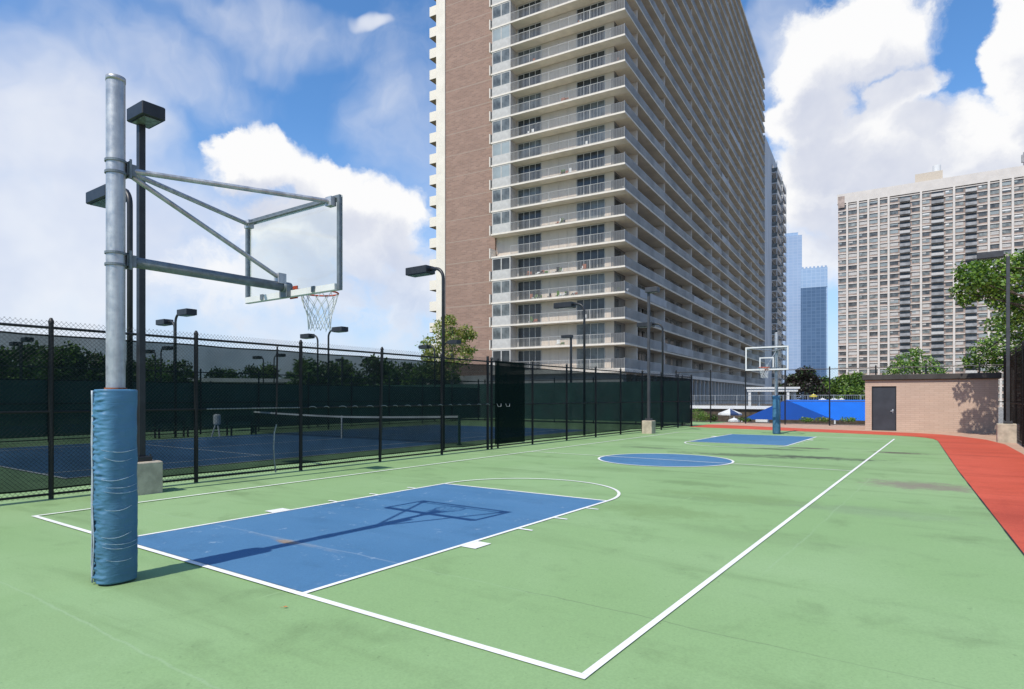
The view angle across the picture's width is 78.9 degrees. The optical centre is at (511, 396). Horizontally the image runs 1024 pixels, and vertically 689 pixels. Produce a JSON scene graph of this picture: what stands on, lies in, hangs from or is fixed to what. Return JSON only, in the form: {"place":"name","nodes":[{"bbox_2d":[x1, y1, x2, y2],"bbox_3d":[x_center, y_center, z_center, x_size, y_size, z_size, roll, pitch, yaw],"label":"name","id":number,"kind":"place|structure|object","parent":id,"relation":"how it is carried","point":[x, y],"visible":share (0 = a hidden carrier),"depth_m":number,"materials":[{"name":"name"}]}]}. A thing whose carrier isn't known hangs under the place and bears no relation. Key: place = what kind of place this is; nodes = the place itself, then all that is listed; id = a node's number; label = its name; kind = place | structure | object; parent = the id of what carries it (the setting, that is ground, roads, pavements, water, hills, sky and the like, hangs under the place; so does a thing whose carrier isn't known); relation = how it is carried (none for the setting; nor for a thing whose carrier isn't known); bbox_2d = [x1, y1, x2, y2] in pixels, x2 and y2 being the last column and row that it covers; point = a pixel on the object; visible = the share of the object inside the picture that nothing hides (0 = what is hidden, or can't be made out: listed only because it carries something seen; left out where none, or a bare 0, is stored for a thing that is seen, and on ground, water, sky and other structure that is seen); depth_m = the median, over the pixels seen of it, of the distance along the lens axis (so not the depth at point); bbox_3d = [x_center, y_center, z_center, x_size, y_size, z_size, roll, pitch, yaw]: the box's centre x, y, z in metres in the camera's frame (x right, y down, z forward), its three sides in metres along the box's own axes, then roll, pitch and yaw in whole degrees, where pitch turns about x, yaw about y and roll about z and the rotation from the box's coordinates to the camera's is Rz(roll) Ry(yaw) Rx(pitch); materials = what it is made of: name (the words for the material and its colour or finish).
{"place":"outdoors","nodes":[
{"label":"outdoors","id":0,"kind":"place"},
{"bbox_2d":[0,421,724,688],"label":"court terrace","id":1,"kind":"structure","parent":0,"point":[65,623],"depth_m":6.72,"materials":[{"name":"paint"}]},
{"bbox_2d":[86,184,132,339],"bbox_3d":[-8.305,-1.295,12.969,1.552,6.120,0.460,0,0,35],"label":"gooseneck lamp","id":2,"kind":"object","parent":1,"relation":"on","point":[96,197],"visible":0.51,"depth_m":12.53,"materials":[{"name":"metal"}]},
{"bbox_2d":[127,100,164,495],"bbox_3d":[-6.648,-1.715,11.235,0.755,6.960,0.530,0,0,35],"label":"court lamp","id":3,"kind":"object","parent":1,"relation":"on","point":[142,115],"visible":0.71,"depth_m":11.25,"materials":[{"name":"metal"}]},
{"bbox_2d":[156,319,173,342],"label":"gooseneck lamp","id":4,"kind":"object","parent":1,"relation":"on","point":[164,322],"visible":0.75,"depth_m":29.59,"materials":[{"name":"metal"}]},
{"bbox_2d":[174,308,196,342],"bbox_3d":[-14.021,-0.970,26.526,1.398,5.470,0.460,0,0,35],"label":"gooseneck lamp","id":5,"kind":"object","parent":1,"relation":"on","point":[186,312],"visible":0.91,"depth_m":26.25,"materials":[{"name":"metal"}]},
{"bbox_2d":[91,73,342,584],"bbox_3d":[-3.215,-0.635,7.077,2.612,4.800,1.727,0,0,-34],"label":"basketball hoop","id":6,"kind":"object","parent":1,"relation":"on","point":[114,513],"visible":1,"depth_m":5.84,"materials":[{"name":"metal"}]},
{"bbox_2d":[300,333,318,352],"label":"gooseneck lamp","id":7,"kind":"object","parent":1,"relation":"on","point":[307,336],"visible":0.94,"depth_m":36.33,"materials":[{"name":"metal"}]},
{"bbox_2d":[327,326,347,353],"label":"gooseneck lamp","id":8,"kind":"object","parent":1,"relation":"on","point":[340,329],"visible":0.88,"depth_m":32.86,"materials":[{"name":"metal"}]},
{"bbox_2d":[0,316,691,501],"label":"court fence","id":9,"kind":"object","parent":1,"relation":"on","point":[212,409],"visible":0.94,"depth_m":14.42,"materials":[{"name":"black metal"}]},
{"bbox_2d":[405,265,444,450],"bbox_3d":[-2.839,-1.295,20.739,1.552,6.120,0.460,0,0,35],"label":"gooseneck lamp","id":10,"kind":"object","parent":1,"relation":"on","point":[421,270],"visible":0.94,"depth_m":20.46,"materials":[{"name":"metal"}]},
{"bbox_2d":[415,314,478,363],"bbox_3d":[-5.475,-2.571,52.034,5.367,8.732,2.974,0,0,-2],"label":"birch tree","id":11,"kind":"object","parent":1,"relation":"on","point":[463,336],"visible":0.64,"depth_m":51.73,"materials":[{"name":"green plant"}]},
{"bbox_2d":[445,340,460,344],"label":"gooseneck lamp","id":12,"kind":"object","parent":1,"relation":"on","point":[452,342],"visible":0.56,"depth_m":40.42,"materials":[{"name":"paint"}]},
{"bbox_2d":[561,335,572,369],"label":"shoebox lamp","id":13,"kind":"object","parent":1,"relation":"on","point":[567,336],"visible":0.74,"depth_m":45.94,"materials":[{"name":"metal"}]},
{"bbox_2d":[553,301,585,435],"bbox_3d":[2.684,-1.295,28.591,1.552,6.120,0.460,0,0,35],"label":"gooseneck lamp","id":14,"kind":"object","parent":1,"relation":"on","point":[565,305],"visible":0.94,"depth_m":28.16,"materials":[{"name":"metal"}]},
{"bbox_2d":[637,322,663,426],"bbox_3d":[8.092,-1.295,36.280,1.552,6.120,0.460,0,0,35],"label":"gooseneck lamp","id":15,"kind":"object","parent":1,"relation":"on","point":[644,325],"visible":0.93,"depth_m":35.85,"materials":[{"name":"metal"}]},
{"bbox_2d":[642,286,659,433],"bbox_3d":[6.647,-1.730,29.716,0.740,6.990,0.500,0,0,35],"label":"court lamp","id":16,"kind":"object","parent":1,"relation":"on","point":[648,425],"visible":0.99,"depth_m":29.71,"materials":[{"name":"metal"}]},
{"bbox_2d":[692,408,704,420],"bbox_3d":[12.986,1.236,43.497,1.445,1.117,0.979,0,0,35],"label":"shrub","id":17,"kind":"object","parent":1,"relation":"on","point":[696,415],"visible":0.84,"depth_m":43.42,"materials":[{"name":"green plant"}]},
{"bbox_2d":[0,0,1023,378],"label":"sky","id":18,"kind":"structure","parent":0,"point":[316,98],"materials":[{"name":"blue"}]},
{"bbox_2d":[84,427,1023,688],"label":"court surface","id":19,"kind":"object","parent":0,"point":[897,562],"visible":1,"depth_m":5.42,"materials":[{"name":"paint"}]},
{"bbox_2d":[33,515,588,678],"bbox_3d":[-3.258,1.730,6.458,9.100,0.001,0.065,0,0,35],"label":"baseline","id":20,"kind":"object","parent":19,"relation":"on","point":[504,653],"visible":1,"depth_m":4.90,"materials":[{"name":"paint"}]},
{"bbox_2d":[37,432,676,515],"bbox_3d":[0.621,1.730,19.834,0.055,0.001,26.280,0,0,35],"label":"sideline","id":21,"kind":"object","parent":19,"relation":"on","point":[322,478],"visible":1,"depth_m":12.89,"materials":[{"name":"paint"}]},
{"bbox_2d":[138,484,602,591],"bbox_3d":[-1.589,1.734,8.979,3.605,0.001,5.945,0,0,35],"label":"key","id":22,"kind":"object","parent":19,"relation":"on","point":[306,549],"visible":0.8,"depth_m":7.96,"materials":[{"name":"paint"}]},
{"bbox_2d":[138,483,445,535],"bbox_3d":[-3.061,1.730,10.021,0.055,0.001,5.989,0,0,35],"label":"lane line","id":23,"kind":"object","parent":22,"relation":"on","point":[279,511],"visible":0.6,"depth_m":9.32,"materials":[{"name":"paint"}]},
{"bbox_2d":[304,500,607,592],"bbox_3d":[-0.112,1.730,7.947,0.055,0.001,5.989,0,0,35],"label":"lane line","id":24,"kind":"object","parent":19,"relation":"on","point":[331,584],"visible":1,"depth_m":6.88,"materials":[{"name":"paint"}]},
{"bbox_2d":[463,541,490,548],"bbox_3d":[-0.416,1.730,7.280,0.206,0.001,0.310,0,0,35],"label":"lane mark","id":25,"kind":"object","parent":19,"relation":"on","point":[476,544],"visible":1,"depth_m":7.29,"materials":[{"name":"paint"}]},
{"bbox_2d":[446,483,605,500],"bbox_3d":[0.121,1.730,11.411,3.550,0.001,0.055,0,0,35],"label":"free throw line","id":26,"kind":"object","parent":19,"relation":"on","point":[528,492],"visible":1,"depth_m":11.27,"materials":[{"name":"paint"}]},
{"bbox_2d":[448,478,620,500],"bbox_3d":[0.664,1.729,12.183,3.660,0.001,1.830,0,0,35],"label":"free throw arc","id":27,"kind":"object","parent":19,"relation":"on","point":[618,493],"visible":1,"depth_m":12.58,"materials":[{"name":"paint"}]},
{"bbox_2d":[600,454,731,466],"bbox_3d":[4.221,1.734,17.240,3.620,0.001,3.620,0,0,35],"label":"circle","id":28,"kind":"object","parent":19,"relation":"on","point":[658,460],"visible":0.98,"depth_m":16.99,"materials":[{"name":"paint"}]},
{"bbox_2d":[598,453,733,466],"bbox_3d":[4.221,1.728,17.240,3.660,0.001,3.660,0,0,35],"label":"ring","id":29,"kind":"object","parent":19,"relation":"on","point":[667,466],"visible":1,"depth_m":16.66,"materials":[{"name":"paint"}]},
{"bbox_2d":[582,439,894,674],"bbox_3d":[8.109,1.729,14.757,0.055,0.001,26.590,0,0,35],"label":"sideline","id":30,"kind":"object","parent":19,"relation":"on","point":[619,648],"visible":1,"depth_m":5.42,"materials":[{"name":"paint"}]},
{"bbox_2d":[688,434,812,445],"bbox_3d":[10.037,1.734,25.620,3.605,0.001,5.945,0,0,35],"label":"key","id":31,"kind":"object","parent":19,"relation":"on","point":[759,439],"visible":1,"depth_m":25.39,"materials":[{"name":"paint"}]},
{"bbox_2d":[745,333,788,433],"bbox_3d":[11.936,-0.635,28.162,2.612,4.800,1.727,0,0,-34],"label":"basketball hoop","id":32,"kind":"object","parent":19,"relation":"on","point":[776,418],"visible":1,"depth_m":29.17,"materials":[{"name":"metal"}]},
{"bbox_2d":[897,435,1023,554],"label":"track edge","id":33,"kind":"object","parent":19,"relation":"on","point":[1007,533],"visible":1,"depth_m":9.50,"materials":[{"name":"rubber"}]},
{"bbox_2d":[759,135,785,403],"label":"grey apartment block","id":34,"kind":"structure","parent":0,"point":[773,256],"depth_m":166.69,"materials":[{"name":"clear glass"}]},
{"bbox_2d":[783,232,801,399],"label":"glass tower","id":35,"kind":"structure","parent":0,"point":[792,284],"depth_m":897.14,"materials":[{"name":"glass"}]},
{"bbox_2d":[801,265,827,399],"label":"glass tower","id":36,"kind":"structure","parent":0,"point":[814,282],"depth_m":757.97,"materials":[{"name":"glass"}]},
{"bbox_2d":[689,424,1023,552],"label":"track","id":37,"kind":"structure","parent":0,"point":[992,472],"depth_m":15.11,"materials":[{"name":"rubber"}]},
{"bbox_2d":[705,422,1023,453],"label":"paving","id":38,"kind":"structure","parent":0,"point":[1018,447],"depth_m":33.32,"materials":[{"name":"concrete"}]},
{"bbox_2d":[675,362,1003,425],"bbox_3d":[19.085,-0.055,37.962,18.902,3.640,0.107,0,0,35],"label":"fence","id":39,"kind":"object","parent":38,"relation":"on","point":[829,401],"visible":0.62,"depth_m":38.89,"materials":[{"name":"black metal"}]},
{"bbox_2d":[862,373,1001,433],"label":"brick shed","id":40,"kind":"structure","parent":38,"relation":"on","point":[959,402],"depth_m":30.99,"materials":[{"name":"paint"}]},
{"bbox_2d":[873,387,894,430],"bbox_3d":[19.289,0.605,32.254,1.000,2.240,0.122,0,0,35],"label":"door","id":41,"kind":"structure","parent":40,"relation":"in","point":[883,397],"depth_m":32.25,"materials":[{"name":"paint"}]},
{"bbox_2d":[977,250,1019,442],"bbox_3d":[18.805,-1.930,24.078,1.300,7.390,0.680,0,0,35],"label":"court lamp","id":42,"kind":"object","parent":38,"relation":"on","point":[1006,431],"visible":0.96,"depth_m":23.85,"materials":[{"name":"metal"}]},
{"bbox_2d":[1003,341,1023,446],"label":"side fence","id":43,"kind":"object","parent":38,"relation":"on","point":[1017,387],"visible":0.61,"depth_m":23.89,"materials":[{"name":"black metal"}]},
{"bbox_2d":[998,407,1003,422],"bbox_3d":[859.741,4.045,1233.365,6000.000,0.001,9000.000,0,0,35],"label":"ground","id":44,"kind":"structure","parent":0,"point":[1000,415],"depth_m":136.00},
{"bbox_2d":[430,0,764,404],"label":"apartment tower","id":45,"kind":"structure","parent":44,"relation":"on","point":[602,162],"depth_m":76.38,"materials":[{"name":"beige concrete"}]},
{"bbox_2d":[492,349,515,364],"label":"bay window","id":46,"kind":"structure","parent":45,"relation":"in","point":[509,354],"depth_m":74.10,"materials":[{"name":"grey glass"}]},
{"bbox_2d":[492,326,515,347],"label":"bay window","id":47,"kind":"structure","parent":45,"relation":"in","point":[502,337],"depth_m":74.10,"materials":[{"name":"white glass"}]},
{"bbox_2d":[492,303,515,324],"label":"bay window","id":48,"kind":"structure","parent":45,"relation":"in","point":[501,313],"depth_m":74.10,"materials":[{"name":"white glass"}]},
{"bbox_2d":[492,279,515,302],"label":"bay window","id":49,"kind":"structure","parent":45,"relation":"in","point":[501,290],"depth_m":74.10,"materials":[{"name":"white glass"}]},
{"bbox_2d":[492,256,515,279],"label":"bay window","id":50,"kind":"structure","parent":45,"relation":"in","point":[502,267],"depth_m":74.10,"materials":[{"name":"white glass"}]},
{"bbox_2d":[492,210,515,233],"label":"bay window","id":51,"kind":"structure","parent":45,"relation":"in","point":[501,221],"depth_m":74.10,"materials":[{"name":"white glass"}]},
{"bbox_2d":[492,186,515,210],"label":"bay window","id":52,"kind":"structure","parent":45,"relation":"in","point":[502,198],"depth_m":74.10,"materials":[{"name":"white glass"}]},
{"bbox_2d":[492,163,515,187],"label":"bay window","id":53,"kind":"structure","parent":45,"relation":"in","point":[501,174],"depth_m":74.10,"materials":[{"name":"white glass"}]},
{"bbox_2d":[492,140,515,164],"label":"bay window","id":54,"kind":"structure","parent":45,"relation":"in","point":[501,151],"depth_m":74.10,"materials":[{"name":"white glass"}]},
{"bbox_2d":[492,117,515,141],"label":"bay window","id":55,"kind":"structure","parent":45,"relation":"in","point":[501,128],"depth_m":74.10,"materials":[{"name":"white glass"}]},
{"bbox_2d":[492,93,515,118],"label":"bay window","id":56,"kind":"structure","parent":45,"relation":"in","point":[502,106],"depth_m":74.10,"materials":[{"name":"white glass"}]},
{"bbox_2d":[492,70,515,95],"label":"bay window","id":57,"kind":"structure","parent":45,"relation":"in","point":[501,82],"depth_m":74.10,"materials":[{"name":"white glass"}]},
{"bbox_2d":[492,47,515,73],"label":"bay window","id":58,"kind":"structure","parent":45,"relation":"in","point":[501,59],"depth_m":74.10,"materials":[{"name":"white glass"}]},
{"bbox_2d":[492,24,515,50],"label":"bay window","id":59,"kind":"structure","parent":45,"relation":"in","point":[501,36],"depth_m":74.10,"materials":[{"name":"white glass"}]},
{"bbox_2d":[492,0,515,27],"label":"bay window","id":60,"kind":"structure","parent":45,"relation":"in","point":[502,13],"depth_m":74.10,"materials":[{"name":"white glass"}]},
{"bbox_2d":[518,350,541,367],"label":"sliding window","id":61,"kind":"structure","parent":45,"relation":"in","point":[527,355],"depth_m":73.70,"materials":[{"name":"grey glass"}]},
{"bbox_2d":[518,326,541,346],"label":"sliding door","id":62,"kind":"structure","parent":45,"relation":"in","point":[526,332],"depth_m":73.70,"materials":[{"name":"grey glass"}]},
{"bbox_2d":[518,303,541,323],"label":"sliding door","id":63,"kind":"structure","parent":45,"relation":"in","point":[535,308],"depth_m":73.75,"materials":[{"name":"grey glass"}]},
{"bbox_2d":[518,280,541,299],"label":"sliding window","id":64,"kind":"structure","parent":45,"relation":"in","point":[533,285],"depth_m":73.84,"materials":[{"name":"grey glass"}]},
{"bbox_2d":[518,256,541,276],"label":"sliding window","id":65,"kind":"structure","parent":45,"relation":"in","point":[532,261],"depth_m":73.70,"materials":[{"name":"grey glass"}]},
{"bbox_2d":[518,233,541,252],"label":"sliding window","id":66,"kind":"structure","parent":45,"relation":"in","point":[537,237],"depth_m":73.70,"materials":[{"name":"grey glass"}]},
{"bbox_2d":[518,209,541,229],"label":"sliding window","id":67,"kind":"structure","parent":45,"relation":"in","point":[533,214],"depth_m":73.70,"materials":[{"name":"grey glass"}]},
{"bbox_2d":[518,186,541,205],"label":"sliding window","id":68,"kind":"structure","parent":45,"relation":"in","point":[533,191],"depth_m":73.70,"materials":[{"name":"grey glass"}]},
{"bbox_2d":[518,162,541,182],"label":"sliding window","id":69,"kind":"structure","parent":45,"relation":"in","point":[538,166],"depth_m":73.70,"materials":[{"name":"black glass"}]},
{"bbox_2d":[518,139,541,158],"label":"sliding window","id":70,"kind":"structure","parent":45,"relation":"in","point":[535,143],"depth_m":73.70,"materials":[{"name":"grey glass"}]},
{"bbox_2d":[518,116,541,134],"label":"sliding window","id":71,"kind":"structure","parent":45,"relation":"in","point":[537,119],"depth_m":73.70,"materials":[{"name":"grey glass"}]},
{"bbox_2d":[518,92,541,111],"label":"sliding window","id":72,"kind":"structure","parent":45,"relation":"in","point":[538,95],"depth_m":73.70,"materials":[{"name":"grey glass"}]},
{"bbox_2d":[518,69,541,87],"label":"sliding window","id":73,"kind":"structure","parent":45,"relation":"in","point":[539,71],"depth_m":73.70,"materials":[{"name":"grey glass"}]},
{"bbox_2d":[518,45,541,64],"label":"sliding window","id":74,"kind":"structure","parent":45,"relation":"in","point":[531,50],"depth_m":73.70,"materials":[{"name":"grey glass"}]},
{"bbox_2d":[518,22,541,40],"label":"sliding window","id":75,"kind":"structure","parent":45,"relation":"in","point":[540,23],"depth_m":73.70,"materials":[{"name":"grey glass"}]},
{"bbox_2d":[518,0,541,17],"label":"sliding window","id":76,"kind":"structure","parent":45,"relation":"in","point":[536,1],"depth_m":73.75,"materials":[{"name":"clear glass"}]},
{"bbox_2d":[577,347,604,368],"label":"sliding window","id":77,"kind":"structure","parent":45,"relation":"in","point":[598,353],"depth_m":69.73,"materials":[{"name":"grey glass"}]},
{"bbox_2d":[577,322,604,344],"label":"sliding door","id":78,"kind":"structure","parent":45,"relation":"in","point":[591,328],"depth_m":69.73,"materials":[{"name":"grey glass"}]},
{"bbox_2d":[577,298,604,319],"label":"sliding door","id":79,"kind":"structure","parent":45,"relation":"in","point":[598,304],"depth_m":69.73,"materials":[{"name":"clear glass"}]},
{"bbox_2d":[577,273,604,294],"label":"sliding window","id":80,"kind":"structure","parent":45,"relation":"in","point":[596,279],"depth_m":69.85,"materials":[{"name":"clear glass"}]},
{"bbox_2d":[577,248,604,269],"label":"sliding window","id":81,"kind":"structure","parent":45,"relation":"in","point":[595,254],"depth_m":69.78,"materials":[{"name":"clear glass"}]},
{"bbox_2d":[577,223,604,245],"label":"sliding window","id":82,"kind":"structure","parent":45,"relation":"in","point":[598,228],"depth_m":69.85,"materials":[{"name":"clear glass"}]},
{"bbox_2d":[577,198,604,220],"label":"sliding window","id":83,"kind":"structure","parent":45,"relation":"in","point":[600,203],"depth_m":69.85,"materials":[{"name":"clear glass"}]},
{"bbox_2d":[577,174,604,195],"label":"sliding window","id":84,"kind":"structure","parent":45,"relation":"in","point":[600,178],"depth_m":69.85,"materials":[{"name":"clear glass"}]},
{"bbox_2d":[577,149,604,170],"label":"sliding window","id":85,"kind":"structure","parent":45,"relation":"in","point":[598,162],"depth_m":69.85,"materials":[{"name":"clear glass"}]},
{"bbox_2d":[577,124,604,145],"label":"sliding window","id":86,"kind":"structure","parent":45,"relation":"in","point":[598,137],"depth_m":69.78,"materials":[{"name":"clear glass"}]},
{"bbox_2d":[577,99,604,120],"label":"sliding window","id":87,"kind":"structure","parent":45,"relation":"in","point":[599,111],"depth_m":69.85,"materials":[{"name":"clear glass"}]},
{"bbox_2d":[577,75,604,95],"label":"sliding window","id":88,"kind":"structure","parent":45,"relation":"in","point":[599,86],"depth_m":69.81,"materials":[{"name":"grey glass"}]},
{"bbox_2d":[577,50,604,71],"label":"sliding window","id":89,"kind":"structure","parent":45,"relation":"in","point":[598,61],"depth_m":69.81,"materials":[{"name":"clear glass"}]},
{"bbox_2d":[577,25,604,46],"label":"sliding window","id":90,"kind":"structure","parent":45,"relation":"in","point":[598,36],"depth_m":69.80,"materials":[{"name":"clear glass"}]},
{"bbox_2d":[577,0,604,20],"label":"sliding window","id":91,"kind":"structure","parent":45,"relation":"in","point":[598,11],"depth_m":69.78,"materials":[{"name":"grey glass"}]},
{"bbox_2d":[615,323,620,342],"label":"balcony door","id":92,"kind":"structure","parent":45,"relation":"in","point":[617,327],"depth_m":69.27,"materials":[{"name":"grey glass"}]},
{"bbox_2d":[615,0,743,381],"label":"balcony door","id":93,"kind":"structure","parent":45,"relation":"in","point":[696,348],"depth_m":103.33,"materials":[{"name":"grey glass"}]},
{"bbox_2d":[718,409,741,414],"bbox_3d":[18.225,2.467,52.000,1.815,3.155,1.815,0,0,35],"label":"parasol","id":94,"kind":"object","parent":44,"relation":"on","point":[728,411],"visible":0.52,"depth_m":51.50,"materials":[{"name":"fabric"}]},
{"bbox_2d":[692,404,864,424],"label":"deck","id":95,"kind":"structure","parent":44,"relation":"on","point":[726,418],"depth_m":58.76,"materials":[{"name":"concrete"}]},
{"bbox_2d":[746,387,799,405],"bbox_3d":[27.189,-0.015,65.187,5.200,2.020,3.200,0,0,20],"label":"pergola","id":96,"kind":"object","parent":95,"relation":"on","point":[763,389],"visible":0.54,"depth_m":63.96,"materials":[{"name":"white paint"}]},
{"bbox_2d":[690,395,863,408],"bbox_3d":[24.782,0.475,56.315,29.300,1.300,0.218,0,0,35],"label":"deck railing","id":97,"kind":"object","parent":95,"relation":"attached to","point":[703,406],"visible":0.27,"depth_m":58.55,"materials":[{"name":"metal"}]},
{"bbox_2d":[778,374,800,401],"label":"plum tree","id":98,"kind":"object","parent":44,"relation":"on","point":[788,379],"visible":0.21,"depth_m":78.85,"materials":[{"name":"black plant"}]},
{"bbox_2d":[741,400,864,423],"bbox_3d":[25.877,2.120,48.834,15.620,3.850,9.320,0,0,35],"label":"shade canopy","id":99,"kind":"object","parent":44,"relation":"on","point":[848,409],"visible":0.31,"depth_m":47.47,"materials":[{"name":"blue fabric"}]},
{"bbox_2d":[782,365,832,399],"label":"plum tree","id":100,"kind":"object","parent":44,"relation":"on","point":[810,381],"visible":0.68,"depth_m":74.20,"materials":[{"name":"black plant"}]},
{"bbox_2d":[815,373,858,399],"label":"green tree","id":101,"kind":"object","parent":44,"relation":"on","point":[843,378],"visible":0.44,"depth_m":79.03,"materials":[{"name":"green plant"}]},
{"bbox_2d":[834,385,864,399],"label":"green tree","id":102,"kind":"object","parent":44,"relation":"on","point":[854,392],"visible":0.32,"depth_m":71.58,"materials":[{"name":"green plant"}]},
{"bbox_2d":[848,371,865,399],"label":"green tree","id":103,"kind":"object","parent":44,"relation":"on","point":[857,375],"visible":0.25,"depth_m":83.19,"materials":[{"name":"green plant"}]},
{"bbox_2d":[882,347,949,374],"bbox_3d":[37.545,-0.296,58.007,5.422,8.782,4.706,0,0,35],"label":"tree","id":104,"kind":"object","parent":44,"relation":"on","point":[909,362],"visible":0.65,"depth_m":57.67,"materials":[{"name":"green plant"}]},
{"bbox_2d":[837,152,1023,406],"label":"pale apartment tower","id":105,"kind":"structure","parent":44,"relation":"on","point":[903,249],"depth_m":260.87,"materials":[{"name":"white concrete"}]},
{"bbox_2d":[948,248,1023,372],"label":"leafy tree","id":106,"kind":"object","parent":44,"relation":"on","point":[978,275],"visible":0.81,"depth_m":27.34,"materials":[{"name":"green plant"}]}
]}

